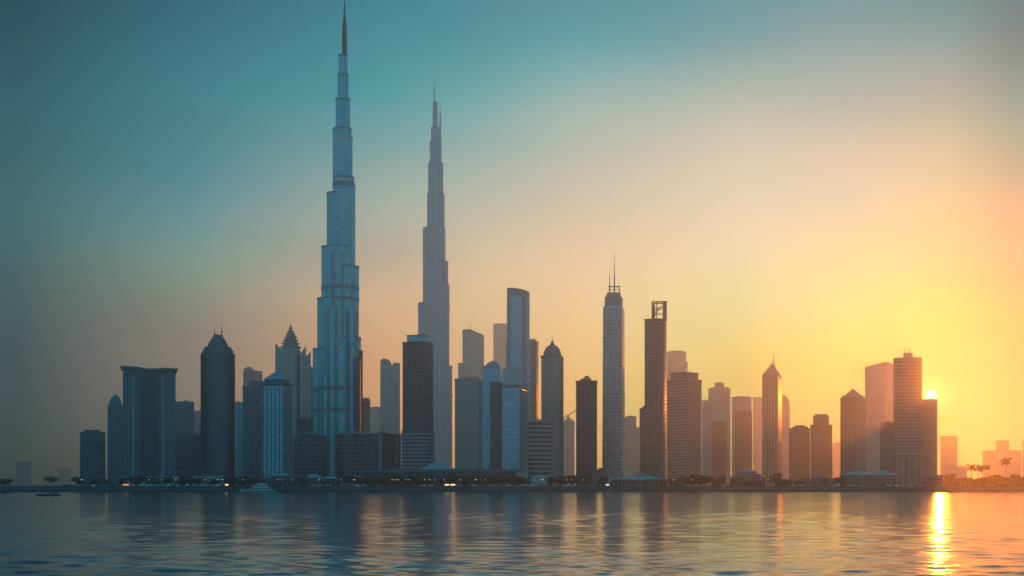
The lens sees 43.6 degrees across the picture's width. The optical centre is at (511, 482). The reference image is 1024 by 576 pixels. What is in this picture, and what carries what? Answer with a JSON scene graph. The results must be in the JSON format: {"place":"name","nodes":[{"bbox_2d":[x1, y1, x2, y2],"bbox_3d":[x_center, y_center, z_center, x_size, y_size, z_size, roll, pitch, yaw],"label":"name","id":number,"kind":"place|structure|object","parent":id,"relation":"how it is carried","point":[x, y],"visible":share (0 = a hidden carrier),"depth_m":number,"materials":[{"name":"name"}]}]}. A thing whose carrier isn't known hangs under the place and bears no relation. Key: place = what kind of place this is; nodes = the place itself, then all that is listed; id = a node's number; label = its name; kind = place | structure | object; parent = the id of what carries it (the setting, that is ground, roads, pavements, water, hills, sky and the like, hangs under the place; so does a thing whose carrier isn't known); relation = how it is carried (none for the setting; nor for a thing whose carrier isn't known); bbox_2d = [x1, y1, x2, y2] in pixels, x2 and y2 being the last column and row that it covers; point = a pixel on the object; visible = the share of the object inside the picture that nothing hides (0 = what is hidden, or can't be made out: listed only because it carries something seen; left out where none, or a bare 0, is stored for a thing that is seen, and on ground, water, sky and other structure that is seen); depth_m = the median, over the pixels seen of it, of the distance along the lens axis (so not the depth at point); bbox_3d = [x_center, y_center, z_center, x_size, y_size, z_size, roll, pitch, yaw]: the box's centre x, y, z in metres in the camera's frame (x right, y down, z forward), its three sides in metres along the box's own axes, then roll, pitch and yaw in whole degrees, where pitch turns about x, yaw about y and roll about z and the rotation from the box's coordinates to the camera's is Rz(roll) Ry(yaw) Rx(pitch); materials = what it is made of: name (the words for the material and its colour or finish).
{"place":"outdoors","nodes":[
{"label":"outdoors","id":0,"kind":"place"},
{"bbox_2d":[0,492,1023,575],"bbox_3d":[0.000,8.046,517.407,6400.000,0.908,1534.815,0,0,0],"label":"water","id":1,"kind":"structure","parent":0,"point":[523,534],"depth_m":193.80,"materials":[{"name":"teal liquid"}]},
{"bbox_2d":[240,480,275,491],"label":"motor yacht","id":2,"kind":"object","parent":1,"relation":"on","point":[260,487],"visible":0.88,"depth_m":1076.05,"materials":[{"name":"white paint"}]},
{"bbox_2d":[0,486,1023,491],"bbox_3d":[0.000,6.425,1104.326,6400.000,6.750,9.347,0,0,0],"label":"quay wall","id":3,"kind":"structure","parent":1,"relation":"in","point":[523,488],"depth_m":1104.28,"materials":[{"name":"concrete"}]},
{"bbox_2d":[0,484,1023,485],"bbox_3d":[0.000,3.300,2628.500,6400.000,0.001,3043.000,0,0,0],"label":"ground","id":4,"kind":"structure","parent":0,"point":[242,485],"depth_m":1491.12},
{"bbox_2d":[16,456,30,483],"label":"office tower","id":5,"kind":"structure","parent":4,"relation":"on","point":[23,471],"depth_m":3049.03,"materials":[{"name":"concrete"}]},
{"bbox_2d":[58,468,70,483],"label":"office block","id":6,"kind":"structure","parent":4,"relation":"on","point":[64,475],"depth_m":3949.22,"materials":[{"name":"concrete"}]},
{"bbox_2d":[79,430,105,485],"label":"office tower","id":7,"kind":"structure","parent":4,"relation":"on","point":[92,453],"depth_m":1336.11,"materials":[{"name":"blue glass"}]},
{"bbox_2d":[107,393,122,484],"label":"domed tower","id":8,"kind":"structure","parent":4,"relation":"on","point":[115,439],"depth_m":1564.10,"materials":[{"name":"glass"}]},
{"bbox_2d":[126,475,148,485],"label":"shade tree","id":9,"kind":"object","parent":4,"relation":"on","point":[138,479],"visible":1,"depth_m":1155.89,"materials":[{"name":"green plant"}]},
{"bbox_2d":[119,366,178,485],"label":"curved hotel block","id":10,"kind":"structure","parent":4,"relation":"on","point":[149,422],"depth_m":1304.76,"materials":[{"name":"glass"}]},
{"bbox_2d":[145,477,161,485],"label":"shade tree","id":11,"kind":"object","parent":4,"relation":"on","point":[153,480],"visible":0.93,"depth_m":1160.17,"materials":[{"name":"green plant"}]},
{"bbox_2d":[159,476,176,484],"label":"shade tree","id":12,"kind":"object","parent":4,"relation":"on","point":[168,480],"visible":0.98,"depth_m":1146.18,"materials":[{"name":"green plant"}]},
{"bbox_2d":[174,477,194,485],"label":"shade tree","id":13,"kind":"object","parent":4,"relation":"on","point":[184,480],"visible":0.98,"depth_m":1154.90,"materials":[{"name":"green plant"}]},
{"bbox_2d":[176,400,193,433],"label":"office tower","id":14,"kind":"structure","parent":4,"relation":"on","point":[184,416],"depth_m":1789.07,"materials":[{"name":"concrete"}]},
{"bbox_2d":[176,433,200,484],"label":"office block","id":15,"kind":"structure","parent":4,"relation":"on","point":[188,454],"depth_m":1473.99,"materials":[{"name":"grey concrete"}]},
{"bbox_2d":[194,410,200,433],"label":"office tower","id":16,"kind":"structure","parent":4,"relation":"on","point":[197,421],"depth_m":2688.69,"materials":[{"name":"concrete"}]},
{"bbox_2d":[193,474,223,485],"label":"service building","id":17,"kind":"structure","parent":4,"relation":"on","point":[208,477],"depth_m":1200.20,"materials":[{"name":"grey stone"}]},
{"bbox_2d":[201,327,234,485],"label":"twin spired tower","id":18,"kind":"structure","parent":4,"relation":"on","point":[217,406],"depth_m":1298.24,"materials":[{"name":"glass"}]},
{"bbox_2d":[219,476,237,485],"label":"shade tree","id":19,"kind":"object","parent":4,"relation":"on","point":[230,480],"visible":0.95,"depth_m":1158.38,"materials":[{"name":"green plant"}]},
{"bbox_2d":[235,401,242,484],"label":"office tower","id":20,"kind":"structure","parent":4,"relation":"on","point":[238,438],"depth_m":1563.76,"materials":[{"name":"glass"}]},
{"bbox_2d":[236,476,254,485],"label":"shade tree","id":21,"kind":"object","parent":4,"relation":"on","point":[246,480],"visible":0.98,"depth_m":1143.77,"materials":[{"name":"green plant"}]},
{"bbox_2d":[243,367,262,385],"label":"office tower","id":22,"kind":"structure","parent":4,"relation":"on","point":[250,374],"depth_m":2606.63,"materials":[{"name":"concrete"}]},
{"bbox_2d":[242,381,264,485],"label":"office tower","id":23,"kind":"structure","parent":4,"relation":"on","point":[252,430],"depth_m":1437.28,"materials":[{"name":"metal"}]},
{"bbox_2d":[261,371,293,484],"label":"pyramid roof tower","id":24,"kind":"structure","parent":4,"relation":"on","point":[277,420],"depth_m":1254.82,"materials":[{"name":"glass"}]},
{"bbox_2d":[267,473,294,485],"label":"hipped pavilion","id":25,"kind":"structure","parent":4,"relation":"on","point":[276,480],"depth_m":1161.70,"materials":[{"name":"grey concrete"}]},
{"bbox_2d":[275,322,310,477],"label":"pagoda tower","id":26,"kind":"structure","parent":4,"relation":"on","point":[292,362],"depth_m":1705.02,"materials":[{"name":"stone"}]},
{"bbox_2d":[298,417,312,432],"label":"office block","id":27,"kind":"structure","parent":4,"relation":"on","point":[305,424],"depth_m":1518.87,"materials":[{"name":"grey concrete"}]},
{"bbox_2d":[311,367,312,416],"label":"office tower","id":28,"kind":"structure","parent":4,"relation":"on","point":[311,391],"depth_m":1878.89,"materials":[{"name":"concrete"}]},
{"bbox_2d":[304,474,323,485],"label":"hipped pavilion","id":29,"kind":"structure","parent":4,"relation":"on","point":[315,479],"depth_m":1166.36,"materials":[{"name":"grey concrete"}]},
{"bbox_2d":[293,0,366,485],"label":"stepped skyscraper","id":30,"kind":"structure","parent":4,"relation":"on","point":[334,444],"depth_m":1406.18,"materials":[{"name":"glass"}]},
{"bbox_2d":[320,477,339,485],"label":"hipped pavilion","id":31,"kind":"structure","parent":4,"relation":"on","point":[333,481],"depth_m":1166.33,"materials":[{"name":"grey concrete"}]},
{"bbox_2d":[338,474,357,485],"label":"shade tree","id":32,"kind":"object","parent":4,"relation":"on","point":[346,479],"visible":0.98,"depth_m":1146.76,"materials":[{"name":"green plant"}]},
{"bbox_2d":[363,395,369,433],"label":"office tower","id":33,"kind":"structure","parent":4,"relation":"on","point":[366,415],"depth_m":1789.18,"materials":[{"name":"grey stone"}]},
{"bbox_2d":[370,406,379,432],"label":"office tower","id":34,"kind":"structure","parent":4,"relation":"on","point":[374,419],"depth_m":2598.79,"materials":[{"name":"grey stone"}]},
{"bbox_2d":[366,432,400,469],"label":"office block","id":35,"kind":"structure","parent":4,"relation":"on","point":[383,451],"depth_m":1320.74,"materials":[{"name":"grey concrete"}]},
{"bbox_2d":[376,476,392,484],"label":"shade tree","id":36,"kind":"object","parent":4,"relation":"on","point":[384,480],"visible":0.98,"depth_m":1156.14,"materials":[{"name":"green plant"}]},
{"bbox_2d":[380,358,399,433],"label":"round top tower","id":37,"kind":"structure","parent":4,"relation":"on","point":[389,398],"depth_m":2058.91,"materials":[{"name":"grey stone"}]},
{"bbox_2d":[390,474,405,485],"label":"shade tree","id":38,"kind":"object","parent":4,"relation":"on","point":[397,478],"visible":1,"depth_m":1148.07,"materials":[{"name":"green plant"}]},
{"bbox_2d":[404,476,418,485],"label":"shade tree","id":39,"kind":"object","parent":4,"relation":"on","point":[411,480],"visible":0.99,"depth_m":1148.06,"materials":[{"name":"green plant"}]},
{"bbox_2d":[400,334,434,468],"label":"office tower","id":40,"kind":"structure","parent":4,"relation":"on","point":[418,442],"depth_m":1269.32,"materials":[{"name":"metal"}]},
{"bbox_2d":[418,476,434,485],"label":"shade tree","id":41,"kind":"object","parent":4,"relation":"on","point":[421,480],"visible":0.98,"depth_m":1154.28,"materials":[{"name":"green plant"}]},
{"bbox_2d":[418,81,452,467],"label":"stepped skyscraper","id":42,"kind":"structure","parent":4,"relation":"on","point":[434,315],"depth_m":2152.88,"materials":[{"name":"metal"}]},
{"bbox_2d":[354,462,527,485],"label":"long terminal hall","id":43,"kind":"structure","parent":4,"relation":"on","point":[438,469],"depth_m":1209.90,"materials":[{"name":"grey concrete"}]},
{"bbox_2d":[444,475,458,483],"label":"shade tree","id":44,"kind":"object","parent":4,"relation":"on","point":[452,479],"visible":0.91,"depth_m":1158.63,"materials":[{"name":"green plant"}]},
{"bbox_2d":[458,474,474,485],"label":"shade tree","id":45,"kind":"object","parent":4,"relation":"on","point":[466,479],"visible":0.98,"depth_m":1150.21,"materials":[{"name":"green plant"}]},
{"bbox_2d":[454,377,481,468],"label":"office tower","id":46,"kind":"structure","parent":4,"relation":"on","point":[468,422],"depth_m":1475.49,"materials":[{"name":"stone"}]},
{"bbox_2d":[458,321,483,379],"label":"office tower","id":47,"kind":"structure","parent":4,"relation":"on","point":[471,364],"depth_m":2603.65,"materials":[{"name":"stone"}]},
{"bbox_2d":[471,475,490,484],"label":"shade tree","id":48,"kind":"object","parent":4,"relation":"on","point":[481,479],"visible":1,"depth_m":1152.88,"materials":[{"name":"green plant"}]},
{"bbox_2d":[482,360,502,468],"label":"office tower","id":49,"kind":"structure","parent":4,"relation":"on","point":[492,384],"depth_m":1313.15,"materials":[{"name":"glass"}]},
{"bbox_2d":[485,475,503,484],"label":"shade tree","id":50,"kind":"object","parent":4,"relation":"on","point":[495,479],"visible":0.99,"depth_m":1152.13,"materials":[{"name":"green plant"}]},
{"bbox_2d":[493,323,506,368],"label":"office tower","id":51,"kind":"structure","parent":4,"relation":"on","point":[499,341],"depth_m":3859.01,"materials":[{"name":"stone"}]},
{"bbox_2d":[502,475,518,483],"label":"shade tree","id":52,"kind":"object","parent":4,"relation":"on","point":[510,479],"visible":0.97,"depth_m":1147.83,"materials":[{"name":"green plant"}]},
{"bbox_2d":[502,385,526,469],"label":"office tower","id":53,"kind":"structure","parent":4,"relation":"on","point":[514,426],"depth_m":1301.06,"materials":[{"name":"glass"}]},
{"bbox_2d":[502,288,530,469],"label":"curved top tower","id":54,"kind":"structure","parent":4,"relation":"on","point":[517,371],"depth_m":1610.48,"materials":[{"name":"glass"}]},
{"bbox_2d":[514,476,528,485],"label":"shade tree","id":55,"kind":"object","parent":4,"relation":"on","point":[520,480],"visible":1,"depth_m":1149.85,"materials":[{"name":"green plant"}]},
{"bbox_2d":[530,339,538,420],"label":"office tower","id":56,"kind":"structure","parent":4,"relation":"on","point":[534,379],"depth_m":1970.34,"materials":[{"name":"grey stone"}]},
{"bbox_2d":[527,419,552,485],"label":"office block","id":57,"kind":"structure","parent":4,"relation":"on","point":[539,444],"depth_m":1254.88,"materials":[{"name":"concrete"}]},
{"bbox_2d":[530,473,550,485],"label":"service building","id":58,"kind":"structure","parent":4,"relation":"on","point":[538,479],"depth_m":1220.01,"materials":[{"name":"stone"}]},
{"bbox_2d":[541,338,563,484],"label":"domed tower","id":59,"kind":"structure","parent":4,"relation":"on","point":[552,383],"depth_m":1475.42,"materials":[{"name":"stone"}]},
{"bbox_2d":[564,416,574,483],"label":"pointed tower","id":60,"kind":"structure","parent":4,"relation":"on","point":[571,447],"depth_m":2598.96,"materials":[{"name":"stone"}]},
{"bbox_2d":[566,410,575,482],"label":"tower crane","id":61,"kind":"object","parent":4,"relation":"on","point":[567,442],"visible":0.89,"depth_m":2417.56,"materials":[{"name":"grey metal"}]},
{"bbox_2d":[565,475,581,484],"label":"shade tree","id":62,"kind":"object","parent":4,"relation":"on","point":[572,479],"visible":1,"depth_m":1145.02,"materials":[{"name":"green plant"}]},
{"bbox_2d":[579,476,591,485],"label":"shade tree","id":63,"kind":"object","parent":4,"relation":"on","point":[585,480],"visible":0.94,"depth_m":1156.60,"materials":[{"name":"green plant"}]},
{"bbox_2d":[576,376,597,485],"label":"office tower","id":64,"kind":"structure","parent":4,"relation":"on","point":[586,425],"depth_m":1320.00,"materials":[{"name":"metal"}]},
{"bbox_2d":[592,468,608,485],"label":"service building","id":65,"kind":"structure","parent":4,"relation":"on","point":[598,473],"depth_m":1260.07,"materials":[{"name":"grey stone"}]},
{"bbox_2d":[602,252,624,485],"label":"mast topped tower","id":66,"kind":"structure","parent":4,"relation":"on","point":[613,434],"depth_m":1370.65,"materials":[{"name":"grey stone"}]},
{"bbox_2d":[625,416,638,476],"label":"office tower","id":67,"kind":"structure","parent":4,"relation":"on","point":[631,449],"depth_m":2329.15,"materials":[{"name":"stone"}]},
{"bbox_2d":[608,476,668,485],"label":"hipped pavilion","id":68,"kind":"structure","parent":4,"relation":"on","point":[635,480],"depth_m":1166.99,"materials":[{"name":"grey concrete"}]},
{"bbox_2d":[640,301,666,485],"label":"office tower","id":69,"kind":"structure","parent":4,"relation":"on","point":[653,436],"depth_m":1315.27,"materials":[{"name":"brown stone"}]},
{"bbox_2d":[667,350,687,379],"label":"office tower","id":70,"kind":"structure","parent":4,"relation":"on","point":[677,361],"depth_m":2905.84,"materials":[{"name":"stone"}]},
{"bbox_2d":[667,372,701,484],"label":"office tower","id":71,"kind":"structure","parent":4,"relation":"on","point":[684,424],"depth_m":1721.02,"materials":[{"name":"brown stone"}]},
{"bbox_2d":[688,474,702,485],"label":"shade tree","id":72,"kind":"object","parent":4,"relation":"on","point":[695,480],"visible":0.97,"depth_m":1149.46,"materials":[{"name":"green plant"}]},
{"bbox_2d":[702,382,730,483],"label":"office tower","id":73,"kind":"structure","parent":4,"relation":"on","point":[716,406],"depth_m":2364.50,"materials":[{"name":"stone"}]},
{"bbox_2d":[711,421,726,484],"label":"apartment block","id":74,"kind":"structure","parent":4,"relation":"on","point":[718,449],"depth_m":2092.68,"materials":[{"name":"brown stone"}]},
{"bbox_2d":[731,396,751,476],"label":"office tower","id":75,"kind":"structure","parent":4,"relation":"on","point":[741,403],"depth_m":2472.59,"materials":[{"name":"stone"}]},
{"bbox_2d":[735,411,751,473],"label":"apartment block","id":76,"kind":"structure","parent":4,"relation":"on","point":[743,439],"depth_m":2200.79,"materials":[{"name":"brown stone"}]},
{"bbox_2d":[731,479,761,485],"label":"bush","id":77,"kind":"object","parent":4,"relation":"on","point":[749,482],"visible":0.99,"depth_m":1145.92,"materials":[{"name":"green plant"}]},
{"bbox_2d":[730,469,764,485],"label":"hipped pavilion","id":78,"kind":"structure","parent":4,"relation":"on","point":[744,474],"depth_m":1172.29,"materials":[{"name":"grey concrete"}]},
{"bbox_2d":[753,397,761,476],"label":"office tower","id":79,"kind":"structure","parent":4,"relation":"on","point":[757,434],"depth_m":3227.41,"materials":[{"name":"stone"}]},
{"bbox_2d":[762,355,781,484],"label":"deco spired tower","id":80,"kind":"structure","parent":4,"relation":"on","point":[771,420],"depth_m":1933.38,"materials":[{"name":"brown stone"}]},
{"bbox_2d":[768,473,782,484],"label":"shade tree","id":81,"kind":"object","parent":4,"relation":"on","point":[772,478],"visible":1,"depth_m":1148.83,"materials":[{"name":"green plant"}]},
{"bbox_2d":[782,395,789,479],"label":"office tower","id":82,"kind":"structure","parent":4,"relation":"on","point":[785,431],"depth_m":2686.73,"materials":[{"name":"stone"}]},
{"bbox_2d":[788,425,809,484],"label":"office block","id":83,"kind":"structure","parent":4,"relation":"on","point":[799,451],"depth_m":2038.99,"materials":[{"name":"brown stone"}]},
{"bbox_2d":[797,477,836,485],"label":"service building","id":84,"kind":"structure","parent":4,"relation":"on","point":[814,481],"depth_m":1180.17,"materials":[{"name":"brown stone"}]},
{"bbox_2d":[810,414,832,478],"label":"office block","id":85,"kind":"structure","parent":4,"relation":"on","point":[821,446],"depth_m":2093.48,"materials":[{"name":"brown stone"}]},
{"bbox_2d":[832,442,839,483],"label":"apartment block","id":86,"kind":"structure","parent":4,"relation":"on","point":[835,459],"depth_m":3552.01,"materials":[{"name":"stone"}]},
{"bbox_2d":[833,475,846,484],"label":"shade tree","id":87,"kind":"object","parent":4,"relation":"on","point":[841,480],"visible":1,"depth_m":1152.45,"materials":[{"name":"green plant"}]},
{"bbox_2d":[840,388,865,474],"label":"gable topped tower","id":88,"kind":"structure","parent":4,"relation":"on","point":[852,430],"depth_m":1993.43,"materials":[{"name":"brown stone"}]},
{"bbox_2d":[840,470,896,485],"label":"tented hall","id":89,"kind":"structure","parent":4,"relation":"on","point":[875,478],"depth_m":1190.09,"materials":[{"name":"grey stone"}]},
{"bbox_2d":[866,397,885,473],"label":"round top tower","id":90,"kind":"structure","parent":4,"relation":"on","point":[875,411],"depth_m":2255.59,"materials":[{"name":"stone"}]},
{"bbox_2d":[865,362,893,421],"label":"office tower","id":91,"kind":"structure","parent":4,"relation":"on","point":[879,380],"depth_m":2426.75,"materials":[{"name":"stone"}]},
{"bbox_2d":[880,421,893,473],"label":"office block","id":92,"kind":"structure","parent":4,"relation":"on","point":[886,446],"depth_m":1726.98,"materials":[{"name":"brown stone"}]},
{"bbox_2d":[893,350,922,484],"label":"striped tower","id":93,"kind":"structure","parent":4,"relation":"on","point":[907,413],"depth_m":1628.49,"materials":[{"name":"brown stone"}]},
{"bbox_2d":[922,398,937,474],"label":"office tower","id":94,"kind":"structure","parent":4,"relation":"on","point":[929,435],"depth_m":2200.51,"materials":[{"name":"brown stone"}]},
{"bbox_2d":[920,475,944,485],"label":"flat roof hall","id":95,"kind":"structure","parent":4,"relation":"on","point":[932,480],"depth_m":1189.89,"materials":[{"name":"brown stone"}]},
{"bbox_2d":[940,436,957,483],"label":"office tower","id":96,"kind":"structure","parent":4,"relation":"on","point":[948,450],"depth_m":2687.63,"materials":[{"name":"stone"}]},
{"bbox_2d":[944,473,957,485],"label":"shade tree","id":97,"kind":"object","parent":4,"relation":"on","point":[950,478],"visible":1,"depth_m":1143.70,"materials":[{"name":"green plant"}]},
{"bbox_2d":[945,465,966,477],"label":"apartment block","id":98,"kind":"structure","parent":4,"relation":"on","point":[960,471],"depth_m":2362.51,"materials":[{"name":"stone"}]},
{"bbox_2d":[976,477,990,485],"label":"bush","id":99,"kind":"object","parent":4,"relation":"on","point":[983,481],"visible":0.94,"depth_m":1154.51,"materials":[{"name":"green plant"}]},
{"bbox_2d":[988,475,1004,485],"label":"bush","id":100,"kind":"object","parent":4,"relation":"on","point":[994,479],"visible":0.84,"depth_m":1156.16,"materials":[{"name":"green plant"}]},
{"bbox_2d":[982,441,1021,477],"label":"apartment block","id":101,"kind":"structure","parent":4,"relation":"on","point":[992,458],"depth_m":2688.46,"materials":[{"name":"stone"}]},
{"bbox_2d":[996,477,1015,485],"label":"bush","id":102,"kind":"object","parent":4,"relation":"on","point":[1001,481],"visible":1,"depth_m":1148.28,"materials":[{"name":"green plant"}]},
{"bbox_2d":[1009,474,1023,485],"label":"bush","id":103,"kind":"object","parent":4,"relation":"on","point":[1017,479],"visible":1,"depth_m":1147.54,"materials":[{"name":"green plant"}]},
{"bbox_2d":[0,0,1023,483],"label":"sky","id":104,"kind":"structure","parent":0,"point":[832,190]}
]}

